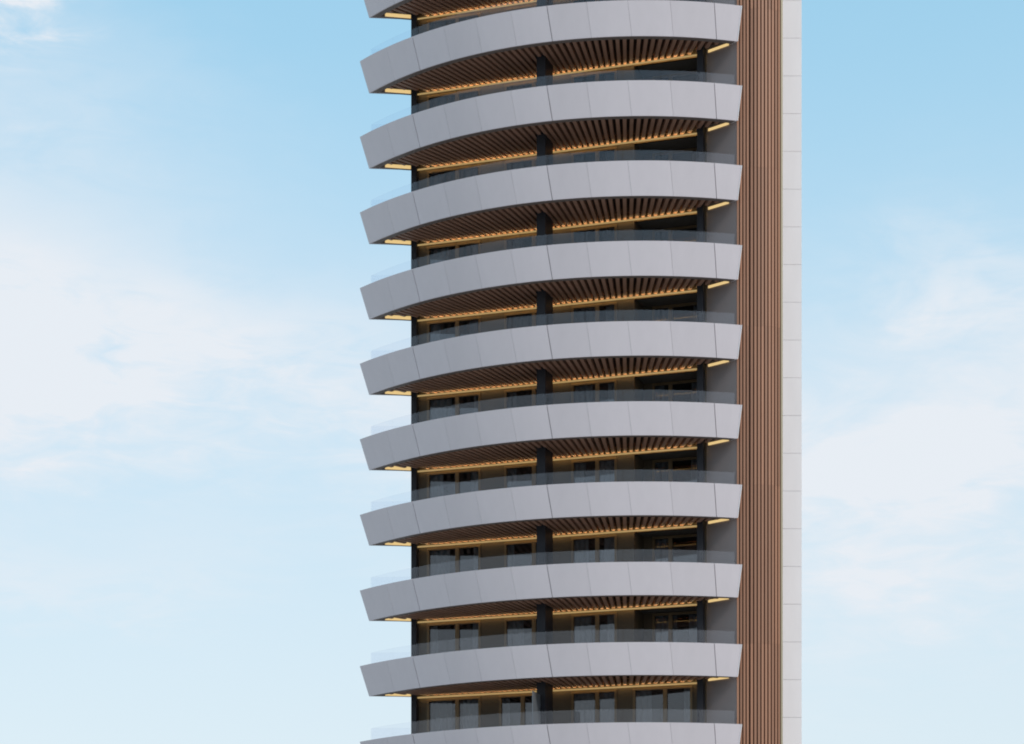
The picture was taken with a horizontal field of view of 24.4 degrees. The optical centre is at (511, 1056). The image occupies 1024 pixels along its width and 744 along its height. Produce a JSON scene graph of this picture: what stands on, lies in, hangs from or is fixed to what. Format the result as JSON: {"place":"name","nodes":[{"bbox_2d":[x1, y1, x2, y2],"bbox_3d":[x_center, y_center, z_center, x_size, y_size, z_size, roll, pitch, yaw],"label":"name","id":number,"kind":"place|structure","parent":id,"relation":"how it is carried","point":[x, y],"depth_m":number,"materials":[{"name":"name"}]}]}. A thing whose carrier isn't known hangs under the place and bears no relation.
{"place":"outdoors","nodes":[
{"label":"outdoors","id":0,"kind":"place"},
{"bbox_2d":[0,0,1023,743],"label":"sky","id":1,"kind":"structure","parent":0,"point":[187,482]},
{"bbox_2d":[360,0,801,743],"bbox_3d":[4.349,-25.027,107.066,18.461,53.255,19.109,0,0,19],"label":"apartment tower","id":2,"kind":"structure","parent":0,"point":[592,218],"depth_m":99.68,"materials":[{"name":"paint"}]},
{"bbox_2d":[427,12,480,30],"bbox_3d":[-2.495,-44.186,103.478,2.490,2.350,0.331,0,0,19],"label":"window","id":3,"kind":"structure","parent":2,"relation":"in","point":[431,24],"depth_m":103.43,"materials":[{"name":"glass"}]},
{"bbox_2d":[427,88,480,108],"bbox_3d":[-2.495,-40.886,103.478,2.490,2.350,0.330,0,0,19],"label":"window","id":4,"kind":"structure","parent":2,"relation":"in","point":[445,98],"depth_m":103.55,"materials":[{"name":"grey glass"}]},
{"bbox_2d":[427,164,480,186],"bbox_3d":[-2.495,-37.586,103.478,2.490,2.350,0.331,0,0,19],"label":"window","id":5,"kind":"structure","parent":2,"relation":"in","point":[433,177],"depth_m":103.40,"materials":[{"name":"glass"}]},
{"bbox_2d":[427,240,480,264],"bbox_3d":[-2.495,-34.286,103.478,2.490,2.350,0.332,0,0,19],"label":"window","id":6,"kind":"structure","parent":2,"relation":"in","point":[439,253],"depth_m":103.66,"materials":[{"name":"grey glass"}]},
{"bbox_2d":[427,316,480,342],"bbox_3d":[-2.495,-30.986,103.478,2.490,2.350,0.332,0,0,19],"label":"window","id":7,"kind":"structure","parent":2,"relation":"in","point":[433,328],"depth_m":103.35,"materials":[{"name":"brown metal"}]},
{"bbox_2d":[427,392,480,420],"bbox_3d":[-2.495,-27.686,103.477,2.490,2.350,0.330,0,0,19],"label":"window","id":8,"kind":"structure","parent":2,"relation":"in","point":[438,407],"depth_m":103.71,"materials":[{"name":"grey glass"}]},
{"bbox_2d":[427,468,480,498],"bbox_3d":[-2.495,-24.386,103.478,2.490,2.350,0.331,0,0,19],"label":"window","id":9,"kind":"structure","parent":2,"relation":"in","point":[434,479],"depth_m":103.45,"materials":[{"name":"glass"}]},
{"bbox_2d":[427,544,480,576],"bbox_3d":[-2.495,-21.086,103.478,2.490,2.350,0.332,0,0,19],"label":"window","id":10,"kind":"structure","parent":2,"relation":"in","point":[438,559],"depth_m":103.71,"materials":[{"name":"glass"}]},
{"bbox_2d":[427,620,480,653],"bbox_3d":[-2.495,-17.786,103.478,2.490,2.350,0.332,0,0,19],"label":"window","id":11,"kind":"structure","parent":2,"relation":"in","point":[432,629],"depth_m":103.33,"materials":[{"name":"brown metal"}]},
{"bbox_2d":[427,696,480,731],"bbox_3d":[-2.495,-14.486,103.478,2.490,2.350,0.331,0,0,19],"label":"window","id":12,"kind":"structure","parent":2,"relation":"in","point":[439,711],"depth_m":103.53,"materials":[{"name":"glass"}]},
{"bbox_2d":[499,694,531,725],"bbox_3d":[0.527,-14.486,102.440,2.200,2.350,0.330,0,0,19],"label":"window","id":13,"kind":"structure","parent":2,"relation":"in","point":[504,700],"depth_m":102.62,"materials":[{"name":"glass"}]},
{"bbox_2d":[504,4,536,11],"bbox_3d":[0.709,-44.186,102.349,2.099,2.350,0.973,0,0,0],"label":"window","id":14,"kind":"structure","parent":2,"relation":"in","point":[533,5],"depth_m":102.32,"materials":[{"name":"brown metal"}]},
{"bbox_2d":[504,80,536,90],"bbox_3d":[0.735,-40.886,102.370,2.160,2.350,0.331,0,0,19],"label":"window","id":15,"kind":"structure","parent":2,"relation":"in","point":[508,87],"depth_m":102.42,"materials":[{"name":"glass"}]},
{"bbox_2d":[504,157,536,170],"bbox_3d":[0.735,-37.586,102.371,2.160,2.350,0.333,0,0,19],"label":"window","id":16,"kind":"structure","parent":2,"relation":"in","point":[512,164],"depth_m":102.55,"materials":[{"name":"glass"}]},
{"bbox_2d":[504,234,536,249],"bbox_3d":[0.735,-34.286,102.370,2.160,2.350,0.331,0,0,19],"label":"window","id":17,"kind":"structure","parent":2,"relation":"in","point":[514,242],"depth_m":102.55,"materials":[{"name":"glass"}]},
{"bbox_2d":[504,310,536,328],"bbox_3d":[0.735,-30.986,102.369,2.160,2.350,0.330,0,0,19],"label":"window","id":18,"kind":"structure","parent":2,"relation":"in","point":[518,319],"depth_m":102.55,"materials":[{"name":"brown metal"}]},
{"bbox_2d":[504,387,536,408],"bbox_3d":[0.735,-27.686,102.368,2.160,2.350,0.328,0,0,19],"label":"window","id":19,"kind":"structure","parent":2,"relation":"in","point":[510,396],"depth_m":102.55,"materials":[{"name":"brown metal"}]},
{"bbox_2d":[504,464,536,487],"bbox_3d":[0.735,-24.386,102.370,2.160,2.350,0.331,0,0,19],"label":"window","id":20,"kind":"structure","parent":2,"relation":"in","point":[509,471],"depth_m":102.55,"materials":[{"name":"brown metal"}]},
{"bbox_2d":[504,540,536,567],"bbox_3d":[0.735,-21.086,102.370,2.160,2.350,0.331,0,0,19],"label":"window","id":21,"kind":"structure","parent":2,"relation":"in","point":[508,546],"depth_m":102.55,"materials":[{"name":"glass"}]},
{"bbox_2d":[504,617,536,646],"bbox_3d":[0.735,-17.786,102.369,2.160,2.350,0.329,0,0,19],"label":"window","id":22,"kind":"structure","parent":2,"relation":"in","point":[513,627],"depth_m":102.62,"materials":[{"name":"glass"}]},
{"bbox_2d":[571,0,613,2],"bbox_3d":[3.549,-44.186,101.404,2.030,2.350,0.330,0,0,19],"label":"window","id":23,"kind":"structure","parent":2,"relation":"in","point":[572,1],"depth_m":101.55,"materials":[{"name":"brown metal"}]},
{"bbox_2d":[571,69,616,82],"bbox_3d":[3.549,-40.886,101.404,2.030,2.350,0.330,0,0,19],"label":"window","id":24,"kind":"structure","parent":2,"relation":"in","point":[609,75],"depth_m":101.28,"materials":[{"name":"grey glass"}]},
{"bbox_2d":[571,147,616,162],"bbox_3d":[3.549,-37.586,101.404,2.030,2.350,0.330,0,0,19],"label":"window","id":25,"kind":"structure","parent":2,"relation":"in","point":[611,153],"depth_m":101.33,"materials":[{"name":"grey glass"}]},
{"bbox_2d":[571,224,616,242],"bbox_3d":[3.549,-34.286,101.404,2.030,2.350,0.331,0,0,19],"label":"window","id":26,"kind":"structure","parent":2,"relation":"in","point":[609,232],"depth_m":101.38,"materials":[{"name":"grey glass"}]},
{"bbox_2d":[571,302,616,322],"bbox_3d":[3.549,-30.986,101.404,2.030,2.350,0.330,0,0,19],"label":"window","id":27,"kind":"structure","parent":2,"relation":"in","point":[583,313],"depth_m":101.45,"materials":[{"name":"glass"}]},
{"bbox_2d":[571,379,616,402],"bbox_3d":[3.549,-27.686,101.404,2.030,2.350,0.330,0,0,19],"label":"window","id":28,"kind":"structure","parent":2,"relation":"in","point":[582,392],"depth_m":101.53,"materials":[{"name":"grey glass"}]},
{"bbox_2d":[571,457,616,482],"bbox_3d":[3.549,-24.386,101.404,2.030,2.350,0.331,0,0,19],"label":"window","id":29,"kind":"structure","parent":2,"relation":"in","point":[605,468],"depth_m":101.38,"materials":[{"name":"glass"}]},
{"bbox_2d":[571,534,616,562],"bbox_3d":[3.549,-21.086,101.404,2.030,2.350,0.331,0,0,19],"label":"window","id":30,"kind":"structure","parent":2,"relation":"in","point":[579,545],"depth_m":101.38,"materials":[{"name":"glass"}]},
{"bbox_2d":[571,612,616,642],"bbox_3d":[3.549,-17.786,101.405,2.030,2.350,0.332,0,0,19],"label":"window","id":31,"kind":"structure","parent":2,"relation":"in","point":[580,623],"depth_m":101.54,"materials":[{"name":"glass"}]},
{"bbox_2d":[571,689,616,722],"bbox_3d":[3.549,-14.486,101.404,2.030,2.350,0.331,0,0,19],"label":"window","id":32,"kind":"structure","parent":2,"relation":"in","point":[582,702],"depth_m":101.45,"materials":[{"name":"grey glass"}]},
{"bbox_2d":[633,685,692,722],"bbox_3d":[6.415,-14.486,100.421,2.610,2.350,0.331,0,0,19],"label":"window","id":33,"kind":"structure","parent":2,"relation":"in","point":[642,697],"depth_m":100.58,"materials":[{"name":"glass"}]},
{"bbox_2d":[652,70,696,80],"bbox_3d":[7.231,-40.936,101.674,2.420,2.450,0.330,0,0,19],"label":"window","id":34,"kind":"structure","parent":2,"relation":"in","point":[668,76],"depth_m":101.65,"materials":[{"name":"grey glass"}]},
{"bbox_2d":[652,147,696,161],"bbox_3d":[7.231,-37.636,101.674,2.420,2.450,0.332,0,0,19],"label":"window","id":35,"kind":"structure","parent":2,"relation":"in","point":[659,156],"depth_m":101.65,"materials":[{"name":"black glass"}]},
{"bbox_2d":[652,225,696,240],"bbox_3d":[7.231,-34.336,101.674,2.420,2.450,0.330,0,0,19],"label":"window","id":36,"kind":"structure","parent":2,"relation":"in","point":[666,234],"depth_m":101.80,"materials":[{"name":"glass"}]},
{"bbox_2d":[652,302,696,321],"bbox_3d":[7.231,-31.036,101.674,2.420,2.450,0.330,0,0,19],"label":"window","id":37,"kind":"structure","parent":2,"relation":"in","point":[665,312],"depth_m":101.76,"materials":[{"name":"black glass"}]},
{"bbox_2d":[652,379,696,401],"bbox_3d":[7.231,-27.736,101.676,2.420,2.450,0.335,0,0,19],"label":"window","id":38,"kind":"structure","parent":2,"relation":"in","point":[657,388],"depth_m":101.68,"materials":[{"name":"brown metal"}]},
{"bbox_2d":[652,456,696,481],"bbox_3d":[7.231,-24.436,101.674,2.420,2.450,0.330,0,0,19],"label":"window","id":39,"kind":"structure","parent":2,"relation":"in","point":[662,469],"depth_m":101.77,"materials":[{"name":"glass"}]},
{"bbox_2d":[652,534,696,561],"bbox_3d":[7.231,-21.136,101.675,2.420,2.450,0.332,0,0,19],"label":"window","id":40,"kind":"structure","parent":2,"relation":"in","point":[662,546],"depth_m":101.90,"materials":[{"name":"glass"}]},
{"bbox_2d":[652,611,696,642],"bbox_3d":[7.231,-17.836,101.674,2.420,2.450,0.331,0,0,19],"label":"window","id":41,"kind":"structure","parent":2,"relation":"in","point":[664,625],"depth_m":101.87,"materials":[{"name":"brown glass"}]}
]}

